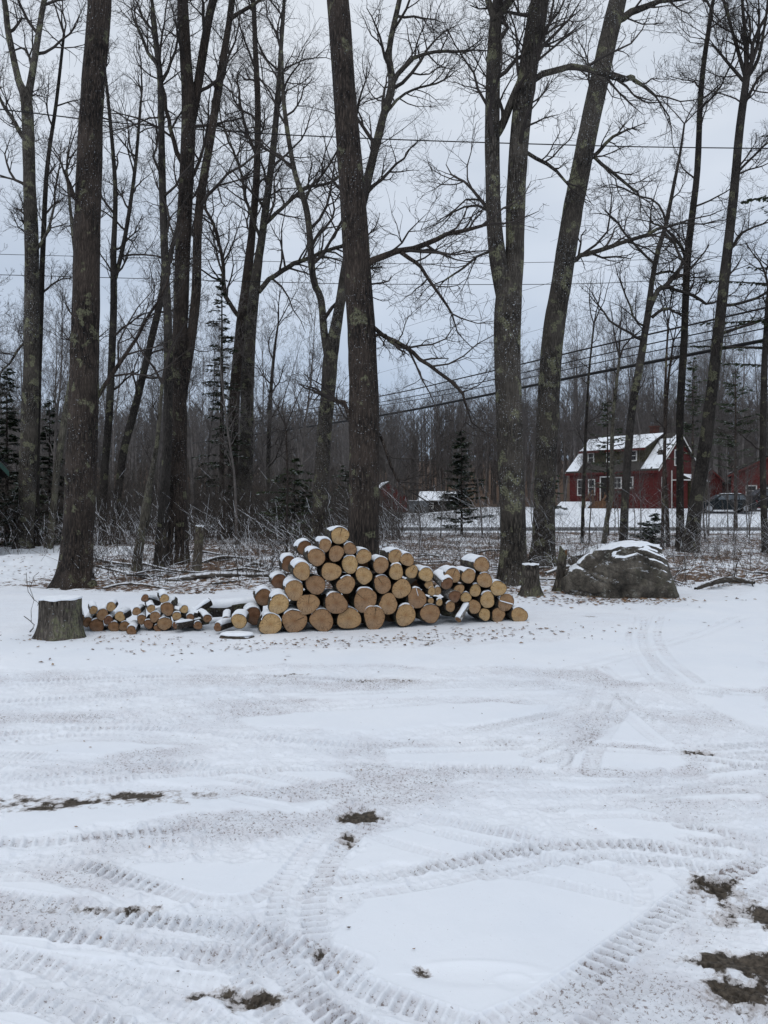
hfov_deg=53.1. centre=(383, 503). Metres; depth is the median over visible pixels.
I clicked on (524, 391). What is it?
bare tree
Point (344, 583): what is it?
log
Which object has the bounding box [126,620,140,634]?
log
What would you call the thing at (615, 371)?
bare tree
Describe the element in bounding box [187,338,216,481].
bare tree
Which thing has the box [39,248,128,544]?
bare tree
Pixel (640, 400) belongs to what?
bare tree
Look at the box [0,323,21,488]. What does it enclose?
bare tree
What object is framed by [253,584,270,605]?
log
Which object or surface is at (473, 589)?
log
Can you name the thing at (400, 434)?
bare tree
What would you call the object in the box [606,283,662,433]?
bare tree
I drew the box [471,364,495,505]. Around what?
bare tree
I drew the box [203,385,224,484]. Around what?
bare tree
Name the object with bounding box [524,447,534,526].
bare tree
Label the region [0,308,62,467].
bare tree
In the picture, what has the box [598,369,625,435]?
bare tree
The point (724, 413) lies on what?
bare tree
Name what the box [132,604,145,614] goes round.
log
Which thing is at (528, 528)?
road
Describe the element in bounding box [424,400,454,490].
bare tree
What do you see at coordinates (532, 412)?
bare tree
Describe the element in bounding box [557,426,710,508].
red house
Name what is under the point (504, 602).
log
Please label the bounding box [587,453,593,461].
window
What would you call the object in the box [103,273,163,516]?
bare tree
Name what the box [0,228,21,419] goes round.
bare tree
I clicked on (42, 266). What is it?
maple tree
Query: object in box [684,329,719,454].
bare tree
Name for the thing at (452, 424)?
bare tree
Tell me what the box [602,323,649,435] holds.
bare tree
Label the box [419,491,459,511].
dark outbuilding
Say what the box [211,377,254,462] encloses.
bare tree
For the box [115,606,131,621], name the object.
log
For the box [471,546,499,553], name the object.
fallen stick
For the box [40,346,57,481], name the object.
bare tree
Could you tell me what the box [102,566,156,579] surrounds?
fallen branch
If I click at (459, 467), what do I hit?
bare tree
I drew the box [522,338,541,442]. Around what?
bare tree
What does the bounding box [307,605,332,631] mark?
log
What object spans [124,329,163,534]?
bare tree
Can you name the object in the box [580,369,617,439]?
bare tree
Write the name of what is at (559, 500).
bare tree
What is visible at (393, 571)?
log
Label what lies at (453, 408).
bare tree
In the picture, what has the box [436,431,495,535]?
spruce tree
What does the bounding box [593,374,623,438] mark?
bare tree
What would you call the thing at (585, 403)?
bare tree
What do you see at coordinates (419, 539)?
undergrowth
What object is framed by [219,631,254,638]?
wood slab
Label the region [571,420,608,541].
bare tree
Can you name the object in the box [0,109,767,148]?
overhead cable
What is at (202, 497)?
scrub thicket
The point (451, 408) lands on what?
bare tree
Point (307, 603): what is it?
log
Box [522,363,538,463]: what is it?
bare tree
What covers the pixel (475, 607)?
log
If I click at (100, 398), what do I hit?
bare tree
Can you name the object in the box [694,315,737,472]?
bare tree
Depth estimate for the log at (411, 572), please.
9.99 m
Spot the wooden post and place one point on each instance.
(199, 534)
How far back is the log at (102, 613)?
9.56 m
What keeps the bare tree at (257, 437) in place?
on the snowy ground
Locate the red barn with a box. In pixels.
[379,482,407,511]
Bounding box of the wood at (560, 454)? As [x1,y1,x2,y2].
[0,372,767,510]
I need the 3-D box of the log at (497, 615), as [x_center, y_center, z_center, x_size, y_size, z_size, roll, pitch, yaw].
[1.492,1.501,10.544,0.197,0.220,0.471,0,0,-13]
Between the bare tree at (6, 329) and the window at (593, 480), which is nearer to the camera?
the bare tree at (6, 329)
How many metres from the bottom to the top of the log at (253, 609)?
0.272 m
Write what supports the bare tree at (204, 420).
on the snowy ground
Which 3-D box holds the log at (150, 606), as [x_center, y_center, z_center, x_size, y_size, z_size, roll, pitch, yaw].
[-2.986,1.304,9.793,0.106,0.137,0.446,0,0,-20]
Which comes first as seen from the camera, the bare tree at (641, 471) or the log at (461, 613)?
the log at (461, 613)
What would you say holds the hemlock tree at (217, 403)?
on the snowy ground
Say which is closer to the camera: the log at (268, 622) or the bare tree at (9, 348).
the log at (268, 622)
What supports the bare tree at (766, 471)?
on the snowy ground
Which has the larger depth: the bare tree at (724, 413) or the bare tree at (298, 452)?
the bare tree at (724, 413)
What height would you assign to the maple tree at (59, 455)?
16.312 m
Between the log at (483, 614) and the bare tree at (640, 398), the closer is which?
the log at (483, 614)
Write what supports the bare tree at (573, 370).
on the snowy ground
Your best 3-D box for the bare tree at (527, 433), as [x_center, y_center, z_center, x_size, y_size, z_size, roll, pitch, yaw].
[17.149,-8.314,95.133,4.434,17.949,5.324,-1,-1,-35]
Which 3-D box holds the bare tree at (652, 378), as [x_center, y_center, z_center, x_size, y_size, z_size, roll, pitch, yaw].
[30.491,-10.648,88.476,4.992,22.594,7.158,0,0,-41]
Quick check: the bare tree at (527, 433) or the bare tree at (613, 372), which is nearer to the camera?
the bare tree at (613, 372)
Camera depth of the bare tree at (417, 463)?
37.64 m
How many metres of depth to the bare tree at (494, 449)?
118.94 m
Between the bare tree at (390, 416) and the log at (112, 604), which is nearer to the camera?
the log at (112, 604)
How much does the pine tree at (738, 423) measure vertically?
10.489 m
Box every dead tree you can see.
[106,291,214,571]
[254,259,323,528]
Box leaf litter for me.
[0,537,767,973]
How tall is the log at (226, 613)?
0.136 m
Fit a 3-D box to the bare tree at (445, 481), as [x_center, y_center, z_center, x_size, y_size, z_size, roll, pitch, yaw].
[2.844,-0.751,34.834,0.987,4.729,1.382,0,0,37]
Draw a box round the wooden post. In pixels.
[191,525,203,573]
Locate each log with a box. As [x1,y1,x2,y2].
[83,612,94,626]
[88,601,97,613]
[89,613,103,631]
[96,603,109,620]
[104,611,114,624]
[106,598,117,611]
[108,619,125,630]
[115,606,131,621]
[118,620,128,630]
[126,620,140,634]
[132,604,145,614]
[137,609,145,624]
[141,594,160,605]
[144,614,153,628]
[145,600,154,612]
[150,607,161,622]
[153,621,160,630]
[157,588,168,602]
[157,613,171,630]
[160,595,177,615]
[166,548,292,580]
[170,606,198,618]
[172,605,183,619]
[172,617,208,628]
[177,602,187,612]
[186,607,194,619]
[193,620,201,629]
[194,598,212,609]
[198,608,211,622]
[206,597,262,616]
[214,617,233,631]
[222,609,230,617]
[231,609,248,628]
[243,602,260,624]
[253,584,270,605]
[257,609,281,633]
[268,570,286,589]
[268,588,288,613]
[279,552,294,571]
[279,604,307,632]
[282,575,302,600]
[288,557,309,580]
[293,538,311,554]
[294,590,319,614]
[302,573,325,594]
[303,546,324,566]
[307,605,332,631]
[314,536,331,552]
[317,560,341,580]
[319,588,347,613]
[324,525,349,544]
[325,543,343,561]
[329,572,354,593]
[331,604,361,628]
[332,587,349,604]
[335,554,357,573]
[337,541,356,554]
[349,584,376,612]
[350,565,372,584]
[353,546,371,563]
[360,605,384,629]
[367,554,388,573]
[368,573,390,593]
[374,591,397,614]
[380,546,401,562]
[383,559,402,579]
[385,615,394,621]
[389,578,410,598]
[390,599,415,626]
[399,549,413,565]
[400,585,426,608]
[401,564,417,578]
[406,578,418,586]
[414,564,432,581]
[415,602,439,623]
[417,579,433,588]
[419,585,435,595]
[426,596,433,603]
[428,584,440,594]
[429,596,442,605]
[432,569,452,589]
[438,565,460,582]
[438,585,460,602]
[439,598,454,611]
[440,605,464,616]
[451,583,464,593]
[455,602,469,621]
[457,566,475,583]
[458,599,480,613]
[459,591,471,601]
[460,553,489,571]
[461,582,480,596]
[467,607,489,620]
[469,589,494,607]
[472,571,492,587]
[480,578,506,595]
[486,606,504,621]
[490,589,513,611]
[505,604,527,621]
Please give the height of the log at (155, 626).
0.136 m
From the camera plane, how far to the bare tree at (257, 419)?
74.79 m
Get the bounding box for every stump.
[31,595,86,640]
[517,563,544,596]
[551,545,566,591]
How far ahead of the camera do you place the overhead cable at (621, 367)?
38.99 m
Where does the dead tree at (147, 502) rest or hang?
on the snowy ground
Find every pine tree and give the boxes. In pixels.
[586,402,624,535]
[662,357,718,485]
[670,135,767,367]
[711,368,759,527]
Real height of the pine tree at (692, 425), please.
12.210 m
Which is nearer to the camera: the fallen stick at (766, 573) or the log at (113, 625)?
the log at (113, 625)
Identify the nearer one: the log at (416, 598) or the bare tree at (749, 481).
the log at (416, 598)
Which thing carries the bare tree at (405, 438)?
on the snowy ground
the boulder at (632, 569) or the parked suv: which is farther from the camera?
the parked suv
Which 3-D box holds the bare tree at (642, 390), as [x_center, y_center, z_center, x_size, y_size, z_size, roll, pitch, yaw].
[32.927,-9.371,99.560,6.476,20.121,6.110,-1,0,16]
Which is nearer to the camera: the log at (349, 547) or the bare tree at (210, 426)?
the log at (349, 547)
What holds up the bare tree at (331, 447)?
on the snowy ground
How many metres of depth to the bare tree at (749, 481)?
39.26 m
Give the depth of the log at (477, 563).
10.25 m
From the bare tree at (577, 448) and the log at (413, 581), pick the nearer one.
the log at (413, 581)
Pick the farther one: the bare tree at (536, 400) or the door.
the bare tree at (536, 400)
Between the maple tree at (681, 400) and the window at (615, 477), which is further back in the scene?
the window at (615, 477)
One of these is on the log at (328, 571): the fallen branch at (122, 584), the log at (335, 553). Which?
the log at (335, 553)
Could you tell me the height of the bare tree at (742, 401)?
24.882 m
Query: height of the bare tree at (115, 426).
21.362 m
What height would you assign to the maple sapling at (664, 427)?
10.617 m
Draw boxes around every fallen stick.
[94,539,130,570]
[126,554,168,578]
[135,559,188,578]
[151,568,191,581]
[216,540,254,559]
[222,557,275,572]
[265,543,293,570]
[416,560,447,562]
[421,550,448,556]
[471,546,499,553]
[492,552,555,568]
[540,577,554,581]
[668,538,723,556]
[670,540,727,570]
[673,548,699,585]
[730,557,767,575]
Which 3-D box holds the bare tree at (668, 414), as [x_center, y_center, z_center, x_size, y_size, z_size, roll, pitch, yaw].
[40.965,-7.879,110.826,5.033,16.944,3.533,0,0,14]
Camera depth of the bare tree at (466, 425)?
115.45 m
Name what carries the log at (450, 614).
on the snowy ground
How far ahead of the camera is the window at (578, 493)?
71.96 m
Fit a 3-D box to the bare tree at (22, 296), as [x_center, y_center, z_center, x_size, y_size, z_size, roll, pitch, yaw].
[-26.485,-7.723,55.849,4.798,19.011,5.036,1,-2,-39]
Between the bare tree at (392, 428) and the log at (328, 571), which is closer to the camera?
the log at (328, 571)
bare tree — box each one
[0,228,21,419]
[0,286,56,449]
[0,290,23,449]
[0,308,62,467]
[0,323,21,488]
[0,332,22,467]
[10,381,20,500]
[20,335,68,526]
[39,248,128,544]
[40,277,70,473]
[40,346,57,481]
[43,348,101,438]
[55,340,117,449]
[56,334,115,456]
[63,339,119,457]
[69,367,122,472]
[98,317,134,510]
[98,361,129,473]
[101,282,154,513]
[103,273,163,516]
[118,369,150,497]
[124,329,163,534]
[127,293,207,510]
[133,192,217,539]
[134,348,162,466]
[136,297,205,419]
[137,355,163,461]
[137,380,160,475]
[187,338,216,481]
[188,310,219,481]
[190,349,228,522]
[194,403,218,477]
[195,307,257,537]
[199,277,263,544]
[201,407,218,478]
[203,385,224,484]
[206,335,239,461]
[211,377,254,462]
[234,297,290,538]
[239,365,276,482]
[253,363,297,488]
[253,386,265,470]
[253,402,284,516]
[267,386,294,490]
[274,320,316,476]
[284,272,348,526]
[290,413,315,484]
[299,397,317,489]
[307,397,346,469]
[331,360,348,483]
[332,425,348,490]
[379,356,416,539]
[379,388,402,457]
[379,391,385,478]
[379,399,399,472]
[379,408,404,479]
[379,415,406,527]
[380,378,422,537]
[385,392,421,505]
[387,427,415,530]
[394,409,414,486]
[395,373,430,498]
[406,422,434,532]
[421,361,454,487]
[424,385,451,490]
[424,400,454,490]
[428,356,473,489]
[428,387,450,488]
[434,363,467,450]
[436,435,455,537]
[439,371,467,490]
[446,395,469,498]
[448,416,469,532]
[454,369,484,487]
[454,381,479,500]
[457,389,487,537]
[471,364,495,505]
[474,388,496,476]
[476,311,526,429]
[482,312,529,451]
[483,333,534,455]
[484,313,539,430]
[484,409,498,485]
[486,377,497,461]
[521,353,534,435]
[521,365,538,482]
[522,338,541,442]
[522,339,540,505]
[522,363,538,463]
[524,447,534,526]
[524,451,534,513]
[526,356,560,450]
[530,330,578,503]
[530,345,579,447]
[558,335,594,496]
[559,273,610,459]
[559,340,589,501]
[560,309,597,447]
[560,321,595,454]
[564,355,599,456]
[568,332,612,446]
[570,378,593,440]
[571,365,598,438]
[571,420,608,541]
[572,435,597,532]
[575,448,592,524]
[578,310,651,436]
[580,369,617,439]
[581,302,641,436]
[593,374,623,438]
[597,310,657,436]
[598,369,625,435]
[601,454,620,535]
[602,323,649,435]
[604,335,654,434]
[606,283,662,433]
[613,456,622,533]
[614,432,638,506]
[618,354,656,435]
[621,455,645,535]
[622,358,660,433]
[631,352,661,434]
[631,421,653,539]
[633,311,676,433]
[635,326,694,433]
[637,369,661,431]
[648,347,688,432]
[651,345,694,432]
[655,381,676,421]
[656,462,675,534]
[657,391,685,432]
[664,326,715,457]
[668,362,704,445]
[669,370,691,442]
[671,381,724,541]
[673,308,708,452]
[674,366,706,449]
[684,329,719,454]
[684,378,702,454]
[685,446,704,499]
[686,344,731,468]
[687,339,708,448]
[688,313,728,473]
[690,318,740,479]
[690,451,715,532]
[691,418,722,535]
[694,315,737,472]
[695,272,755,470]
[698,316,746,481]
[700,319,762,469]
[701,325,733,463]
[706,343,742,460]
[712,427,741,534]
[713,434,750,541]
[714,367,740,480]
[716,277,764,466]
[720,320,759,468]
[728,295,767,459]
[728,374,757,465]
[728,376,756,462]
[733,440,759,537]
[737,439,767,534]
[739,451,759,543]
[744,366,767,459]
[745,355,767,445]
[745,369,767,453]
[755,445,767,494]
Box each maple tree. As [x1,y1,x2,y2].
[0,0,86,548]
[1,0,107,546]
[39,80,137,548]
[60,0,308,564]
[111,0,243,568]
[200,0,487,543]
[388,0,729,586]
[528,0,762,566]
[612,0,767,547]
[709,223,767,552]
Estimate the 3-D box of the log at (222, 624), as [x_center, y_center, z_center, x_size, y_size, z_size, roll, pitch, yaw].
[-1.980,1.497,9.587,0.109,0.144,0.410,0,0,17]
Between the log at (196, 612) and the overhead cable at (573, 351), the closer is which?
the log at (196, 612)
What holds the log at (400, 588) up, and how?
on the log at (416, 598)
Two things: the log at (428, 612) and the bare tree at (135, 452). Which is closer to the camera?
the log at (428, 612)
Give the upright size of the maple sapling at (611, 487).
9.919 m
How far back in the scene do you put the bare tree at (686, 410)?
106.07 m
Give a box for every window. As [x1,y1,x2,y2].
[577,479,581,495]
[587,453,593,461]
[588,479,594,494]
[615,477,621,488]
[632,451,636,460]
[674,449,675,465]
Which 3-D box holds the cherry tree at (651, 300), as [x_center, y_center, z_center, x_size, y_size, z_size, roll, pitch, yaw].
[9.691,-6.756,25.848,6.886,17.175,4.198,0,0,0]
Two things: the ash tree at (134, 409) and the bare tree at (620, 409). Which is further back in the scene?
the bare tree at (620, 409)
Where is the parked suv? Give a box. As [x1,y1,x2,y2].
[748,489,767,510]
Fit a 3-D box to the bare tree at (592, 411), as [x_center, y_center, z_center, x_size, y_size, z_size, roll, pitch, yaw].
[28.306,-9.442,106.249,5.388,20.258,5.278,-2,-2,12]
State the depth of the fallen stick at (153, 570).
17.08 m
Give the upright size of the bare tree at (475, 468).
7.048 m
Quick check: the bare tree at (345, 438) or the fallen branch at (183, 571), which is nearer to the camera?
the fallen branch at (183, 571)
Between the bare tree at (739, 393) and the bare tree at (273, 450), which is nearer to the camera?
the bare tree at (273, 450)
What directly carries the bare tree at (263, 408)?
on the snowy ground
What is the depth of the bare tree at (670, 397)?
97.23 m
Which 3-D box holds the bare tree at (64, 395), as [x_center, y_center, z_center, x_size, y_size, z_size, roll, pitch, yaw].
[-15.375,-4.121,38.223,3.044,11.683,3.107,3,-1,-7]
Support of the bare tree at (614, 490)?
on the snowy ground
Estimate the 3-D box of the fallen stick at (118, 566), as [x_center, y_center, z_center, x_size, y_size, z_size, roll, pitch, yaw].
[-6.846,1.427,19.375,1.142,1.086,0.888,0,0,0]
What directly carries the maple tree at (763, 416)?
on the snowy ground
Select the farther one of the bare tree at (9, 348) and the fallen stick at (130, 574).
the bare tree at (9, 348)
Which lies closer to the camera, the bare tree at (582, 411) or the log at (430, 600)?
the log at (430, 600)
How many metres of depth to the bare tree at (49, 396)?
57.68 m
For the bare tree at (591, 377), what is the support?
on the snowy ground
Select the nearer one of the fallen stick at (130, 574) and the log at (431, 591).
the log at (431, 591)
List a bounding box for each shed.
[409,500,429,512]
[708,469,723,496]
[722,481,730,492]
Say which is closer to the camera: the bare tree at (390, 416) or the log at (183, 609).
the log at (183, 609)
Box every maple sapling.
[232,306,333,559]
[585,282,675,543]
[630,234,693,548]
[643,271,706,546]
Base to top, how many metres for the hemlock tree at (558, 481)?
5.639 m
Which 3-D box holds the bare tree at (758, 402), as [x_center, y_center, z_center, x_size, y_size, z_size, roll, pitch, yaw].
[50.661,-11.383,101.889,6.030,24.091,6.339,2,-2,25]
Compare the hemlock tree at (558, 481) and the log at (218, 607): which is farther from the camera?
the hemlock tree at (558, 481)
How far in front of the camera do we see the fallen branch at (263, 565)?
18.36 m
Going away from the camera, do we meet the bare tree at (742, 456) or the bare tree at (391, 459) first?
the bare tree at (742, 456)
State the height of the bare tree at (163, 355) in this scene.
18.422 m
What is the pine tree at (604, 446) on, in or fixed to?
on the snowy ground
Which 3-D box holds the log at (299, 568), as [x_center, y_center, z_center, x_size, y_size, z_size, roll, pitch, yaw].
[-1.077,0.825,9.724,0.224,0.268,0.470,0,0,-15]
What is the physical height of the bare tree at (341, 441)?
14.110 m
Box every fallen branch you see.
[24,572,38,631]
[94,544,146,569]
[98,565,183,588]
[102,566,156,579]
[142,553,208,573]
[189,550,222,555]
[202,535,255,562]
[211,580,268,584]
[236,549,281,570]
[539,552,589,574]
[593,526,641,545]
[694,540,755,589]
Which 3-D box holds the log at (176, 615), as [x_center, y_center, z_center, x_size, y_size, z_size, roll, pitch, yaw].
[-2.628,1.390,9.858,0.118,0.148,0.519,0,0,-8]
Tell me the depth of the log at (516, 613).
10.36 m
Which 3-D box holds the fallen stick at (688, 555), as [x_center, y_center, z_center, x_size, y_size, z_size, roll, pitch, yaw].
[9.062,1.319,22.229,1.784,0.756,0.473,0,0,0]
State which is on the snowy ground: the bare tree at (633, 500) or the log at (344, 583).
the bare tree at (633, 500)
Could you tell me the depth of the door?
69.95 m
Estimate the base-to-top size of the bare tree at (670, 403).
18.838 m
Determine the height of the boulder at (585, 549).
0.636 m
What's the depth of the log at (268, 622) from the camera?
9.44 m
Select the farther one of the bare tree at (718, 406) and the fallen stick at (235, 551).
the bare tree at (718, 406)
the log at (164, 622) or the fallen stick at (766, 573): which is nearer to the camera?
the log at (164, 622)
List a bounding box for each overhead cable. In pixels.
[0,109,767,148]
[0,254,766,263]
[0,273,763,284]
[187,339,762,444]
[255,307,764,418]
[255,322,752,421]
[258,328,762,423]
[380,270,756,372]
[384,205,766,333]
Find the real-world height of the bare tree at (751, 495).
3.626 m
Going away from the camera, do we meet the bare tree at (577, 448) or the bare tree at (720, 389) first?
the bare tree at (720, 389)
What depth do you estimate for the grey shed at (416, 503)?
92.00 m
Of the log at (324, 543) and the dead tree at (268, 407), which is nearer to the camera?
the log at (324, 543)
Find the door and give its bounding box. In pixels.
[600,476,609,500]
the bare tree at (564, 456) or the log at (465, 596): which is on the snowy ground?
the bare tree at (564, 456)
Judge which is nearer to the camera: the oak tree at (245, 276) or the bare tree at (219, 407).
the oak tree at (245, 276)
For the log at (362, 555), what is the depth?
9.79 m
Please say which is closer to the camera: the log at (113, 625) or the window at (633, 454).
the log at (113, 625)
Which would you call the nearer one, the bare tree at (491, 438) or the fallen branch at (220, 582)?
the fallen branch at (220, 582)
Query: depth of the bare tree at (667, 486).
35.31 m
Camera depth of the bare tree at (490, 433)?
106.19 m
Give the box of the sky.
[0,0,767,462]
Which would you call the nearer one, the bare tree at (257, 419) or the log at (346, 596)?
the log at (346, 596)
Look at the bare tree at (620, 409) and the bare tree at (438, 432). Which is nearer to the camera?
the bare tree at (620, 409)
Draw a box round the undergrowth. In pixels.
[0,463,767,588]
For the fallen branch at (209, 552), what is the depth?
22.38 m
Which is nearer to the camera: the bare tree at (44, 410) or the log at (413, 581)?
the log at (413, 581)
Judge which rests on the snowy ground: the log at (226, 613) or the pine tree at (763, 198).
the pine tree at (763, 198)
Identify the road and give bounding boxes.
[61,527,760,529]
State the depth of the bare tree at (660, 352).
82.43 m
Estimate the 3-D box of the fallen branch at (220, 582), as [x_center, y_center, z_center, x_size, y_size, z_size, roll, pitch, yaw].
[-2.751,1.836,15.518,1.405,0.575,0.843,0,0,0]
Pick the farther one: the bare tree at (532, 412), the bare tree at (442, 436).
the bare tree at (442, 436)
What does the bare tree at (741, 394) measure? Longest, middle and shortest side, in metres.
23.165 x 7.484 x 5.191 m
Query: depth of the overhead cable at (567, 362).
39.59 m
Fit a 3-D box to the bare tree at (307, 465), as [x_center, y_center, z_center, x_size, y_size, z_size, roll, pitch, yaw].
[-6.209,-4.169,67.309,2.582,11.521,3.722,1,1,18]
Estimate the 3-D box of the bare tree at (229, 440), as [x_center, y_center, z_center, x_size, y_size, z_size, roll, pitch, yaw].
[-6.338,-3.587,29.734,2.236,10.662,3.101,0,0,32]
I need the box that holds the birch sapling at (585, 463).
[563,249,617,542]
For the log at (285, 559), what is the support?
on the log at (276, 578)
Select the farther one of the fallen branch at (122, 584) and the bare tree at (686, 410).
the bare tree at (686, 410)
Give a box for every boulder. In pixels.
[560,540,678,598]
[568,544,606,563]
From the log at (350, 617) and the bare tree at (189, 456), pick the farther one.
the bare tree at (189, 456)
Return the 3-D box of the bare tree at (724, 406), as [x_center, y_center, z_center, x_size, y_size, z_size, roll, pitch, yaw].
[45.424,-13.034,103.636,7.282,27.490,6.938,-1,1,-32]
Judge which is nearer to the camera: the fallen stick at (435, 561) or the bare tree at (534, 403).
the fallen stick at (435, 561)
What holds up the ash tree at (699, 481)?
on the snowy ground
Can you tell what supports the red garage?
on the snowy ground
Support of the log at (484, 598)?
on the log at (483, 614)
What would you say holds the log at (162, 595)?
on the log at (167, 608)
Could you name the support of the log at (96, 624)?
on the snowy ground
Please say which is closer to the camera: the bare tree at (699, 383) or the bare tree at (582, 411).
the bare tree at (699, 383)
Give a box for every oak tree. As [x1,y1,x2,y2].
[33,0,252,589]
[150,0,310,537]
[195,0,398,537]
[284,0,559,574]
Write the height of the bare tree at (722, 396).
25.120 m
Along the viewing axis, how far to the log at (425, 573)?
10.01 m
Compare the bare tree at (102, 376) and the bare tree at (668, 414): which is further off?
the bare tree at (668, 414)
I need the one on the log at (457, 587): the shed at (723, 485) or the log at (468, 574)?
the log at (468, 574)
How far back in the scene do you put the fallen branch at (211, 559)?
20.33 m
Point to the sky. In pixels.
(717, 131)
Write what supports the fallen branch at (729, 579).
on the snowy ground
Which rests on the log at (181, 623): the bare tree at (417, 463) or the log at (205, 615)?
the log at (205, 615)
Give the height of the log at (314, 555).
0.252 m
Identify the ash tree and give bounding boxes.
[64,0,230,544]
[109,134,234,544]
[651,0,767,552]
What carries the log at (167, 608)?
on the log at (164, 622)
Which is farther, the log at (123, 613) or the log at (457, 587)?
the log at (457, 587)
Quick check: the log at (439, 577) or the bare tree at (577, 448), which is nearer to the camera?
the log at (439, 577)
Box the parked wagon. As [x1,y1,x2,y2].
[704,493,757,512]
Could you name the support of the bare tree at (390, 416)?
on the snowy ground
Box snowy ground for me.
[0,460,767,1023]
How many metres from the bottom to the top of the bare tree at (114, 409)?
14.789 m
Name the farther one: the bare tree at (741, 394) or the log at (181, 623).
the bare tree at (741, 394)
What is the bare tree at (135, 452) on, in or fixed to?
on the snowy ground
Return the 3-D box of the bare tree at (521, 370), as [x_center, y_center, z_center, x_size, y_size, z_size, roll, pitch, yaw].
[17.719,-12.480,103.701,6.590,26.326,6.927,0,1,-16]
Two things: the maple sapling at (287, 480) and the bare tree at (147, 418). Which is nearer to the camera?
the maple sapling at (287, 480)
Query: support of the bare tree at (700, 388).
on the snowy ground
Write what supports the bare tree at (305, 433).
on the snowy ground
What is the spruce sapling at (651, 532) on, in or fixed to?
on the snowy ground
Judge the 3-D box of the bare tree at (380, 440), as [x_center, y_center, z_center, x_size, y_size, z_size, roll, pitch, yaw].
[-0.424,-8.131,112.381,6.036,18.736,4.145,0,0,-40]
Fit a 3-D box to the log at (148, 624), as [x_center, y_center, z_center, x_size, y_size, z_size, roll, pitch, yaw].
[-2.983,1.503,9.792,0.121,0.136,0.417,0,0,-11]
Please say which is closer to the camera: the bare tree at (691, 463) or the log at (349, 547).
the log at (349, 547)
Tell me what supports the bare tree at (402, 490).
on the snowy ground
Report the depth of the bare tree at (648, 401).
109.01 m
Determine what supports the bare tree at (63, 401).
on the snowy ground
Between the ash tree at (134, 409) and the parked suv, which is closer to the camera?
the ash tree at (134, 409)
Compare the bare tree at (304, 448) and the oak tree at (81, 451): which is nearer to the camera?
the oak tree at (81, 451)
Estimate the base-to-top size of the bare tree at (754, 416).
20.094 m
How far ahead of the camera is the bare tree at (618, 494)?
39.46 m
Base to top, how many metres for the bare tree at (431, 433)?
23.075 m
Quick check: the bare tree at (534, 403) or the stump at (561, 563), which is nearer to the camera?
the stump at (561, 563)
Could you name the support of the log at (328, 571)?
on the log at (313, 584)
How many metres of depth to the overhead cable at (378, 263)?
32.07 m
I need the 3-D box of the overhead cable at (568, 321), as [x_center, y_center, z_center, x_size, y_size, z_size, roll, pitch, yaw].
[7.414,-8.530,38.561,0.884,0.823,38.106,0,0,-28]
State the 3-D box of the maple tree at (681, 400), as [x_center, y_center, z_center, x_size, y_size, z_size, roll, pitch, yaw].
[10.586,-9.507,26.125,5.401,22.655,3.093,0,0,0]
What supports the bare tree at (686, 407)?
on the snowy ground
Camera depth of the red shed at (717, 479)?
70.49 m
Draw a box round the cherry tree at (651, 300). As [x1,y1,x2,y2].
[572,36,765,540]
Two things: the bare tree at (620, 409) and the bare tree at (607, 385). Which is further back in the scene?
the bare tree at (620, 409)
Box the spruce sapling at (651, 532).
[629,513,674,543]
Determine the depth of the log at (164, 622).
9.61 m
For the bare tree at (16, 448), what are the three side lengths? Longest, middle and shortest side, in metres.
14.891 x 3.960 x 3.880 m
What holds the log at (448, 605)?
on the log at (450, 614)
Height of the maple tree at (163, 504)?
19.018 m
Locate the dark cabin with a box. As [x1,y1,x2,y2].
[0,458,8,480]
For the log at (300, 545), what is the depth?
10.07 m
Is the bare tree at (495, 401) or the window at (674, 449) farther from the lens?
the bare tree at (495, 401)
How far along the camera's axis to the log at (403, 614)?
9.94 m
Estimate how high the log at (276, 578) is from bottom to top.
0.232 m
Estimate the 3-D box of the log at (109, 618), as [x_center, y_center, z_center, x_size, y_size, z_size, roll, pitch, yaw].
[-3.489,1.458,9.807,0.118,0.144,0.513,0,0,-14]
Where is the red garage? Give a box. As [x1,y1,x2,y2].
[728,456,767,508]
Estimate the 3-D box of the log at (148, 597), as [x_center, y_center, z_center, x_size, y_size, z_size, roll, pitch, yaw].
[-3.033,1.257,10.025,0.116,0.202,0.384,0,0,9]
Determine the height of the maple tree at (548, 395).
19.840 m
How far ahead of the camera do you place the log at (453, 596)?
10.09 m
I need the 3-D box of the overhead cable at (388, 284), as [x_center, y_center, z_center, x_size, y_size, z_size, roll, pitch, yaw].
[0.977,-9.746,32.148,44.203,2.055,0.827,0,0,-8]
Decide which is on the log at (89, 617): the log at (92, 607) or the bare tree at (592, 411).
the log at (92, 607)
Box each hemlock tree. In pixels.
[0,368,41,541]
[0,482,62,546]
[40,399,94,536]
[192,274,250,539]
[255,458,333,542]
[329,465,348,523]
[529,475,567,513]
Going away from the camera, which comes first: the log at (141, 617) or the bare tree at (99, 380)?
the log at (141, 617)
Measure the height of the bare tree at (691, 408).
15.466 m
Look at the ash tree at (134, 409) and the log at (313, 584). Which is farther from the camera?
the ash tree at (134, 409)
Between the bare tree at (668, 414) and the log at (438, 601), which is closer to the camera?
the log at (438, 601)
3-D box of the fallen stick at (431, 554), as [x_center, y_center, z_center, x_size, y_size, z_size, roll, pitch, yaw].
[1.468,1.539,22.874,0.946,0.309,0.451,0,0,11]
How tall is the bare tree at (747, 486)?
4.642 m
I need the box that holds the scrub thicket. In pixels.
[0,439,499,544]
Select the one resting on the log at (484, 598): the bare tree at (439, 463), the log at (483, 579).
the log at (483, 579)
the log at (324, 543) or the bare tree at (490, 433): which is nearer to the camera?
the log at (324, 543)
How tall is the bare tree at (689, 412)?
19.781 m

